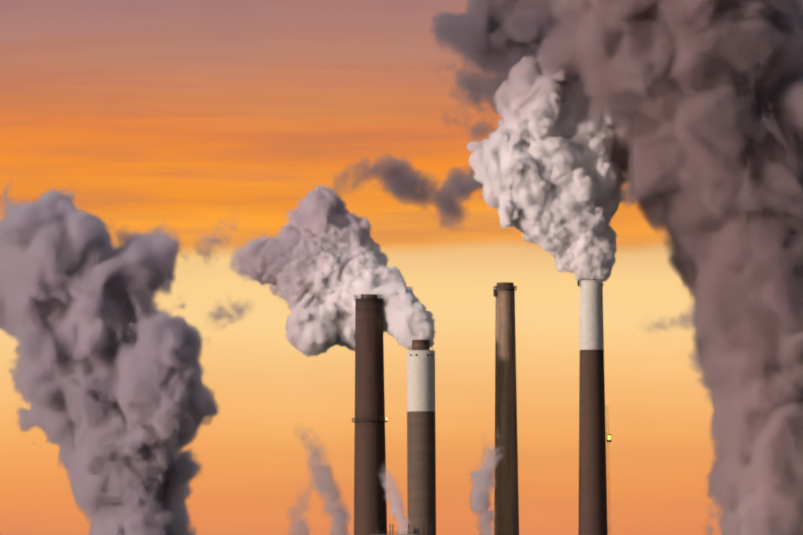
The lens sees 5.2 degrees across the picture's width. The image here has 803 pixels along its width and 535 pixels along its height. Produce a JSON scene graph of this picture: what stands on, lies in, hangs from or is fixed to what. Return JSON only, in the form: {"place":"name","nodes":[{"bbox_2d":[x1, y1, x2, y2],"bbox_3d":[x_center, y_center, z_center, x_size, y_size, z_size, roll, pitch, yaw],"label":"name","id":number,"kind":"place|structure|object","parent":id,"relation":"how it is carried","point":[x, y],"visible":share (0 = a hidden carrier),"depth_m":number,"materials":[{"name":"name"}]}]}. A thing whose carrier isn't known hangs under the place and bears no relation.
{"place":"outdoors","nodes":[
{"label":"outdoors","id":0,"kind":"place"},
{"bbox_2d":[0,0,802,534],"label":"sky","id":1,"kind":"structure","parent":0,"point":[173,287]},
{"bbox_2d":[373,523,431,534],"bbox_3d":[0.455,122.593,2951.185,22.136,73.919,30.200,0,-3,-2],"label":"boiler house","id":2,"kind":"structure","parent":0,"point":[416,531],"depth_m":2939.96,"materials":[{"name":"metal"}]},
{"label":"ground","id":3,"kind":"structure","parent":0,"visible":0},
{"bbox_2d":[352,294,387,534],"bbox_3d":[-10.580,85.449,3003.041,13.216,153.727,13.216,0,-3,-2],"label":"brick chimney stack","id":4,"kind":"object","parent":3,"relation":"on","point":[370,510],"visible":1,"depth_m":3000.78,"materials":[{"name":"brick"}]},
{"bbox_2d":[407,340,435,534],"bbox_3d":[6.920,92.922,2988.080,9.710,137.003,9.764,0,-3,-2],"label":"smokestack","id":5,"kind":"object","parent":3,"relation":"on","point":[421,470],"visible":1,"depth_m":2986.12,"materials":[{"name":"concrete"}]},
{"bbox_2d":[493,282,518,534],"bbox_3d":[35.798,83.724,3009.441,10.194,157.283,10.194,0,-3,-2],"label":"smokestack","id":6,"kind":"object","parent":3,"relation":"on","point":[506,508],"visible":1,"depth_m":3008.28,"materials":[{"name":"concrete"}]},
{"bbox_2d":[577,273,610,534],"bbox_3d":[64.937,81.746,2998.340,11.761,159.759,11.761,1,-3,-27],"label":"smokestack","id":7,"kind":"object","parent":3,"relation":"on","point":[593,479],"visible":1,"depth_m":2996.63,"materials":[{"name":"concrete"}]}
]}

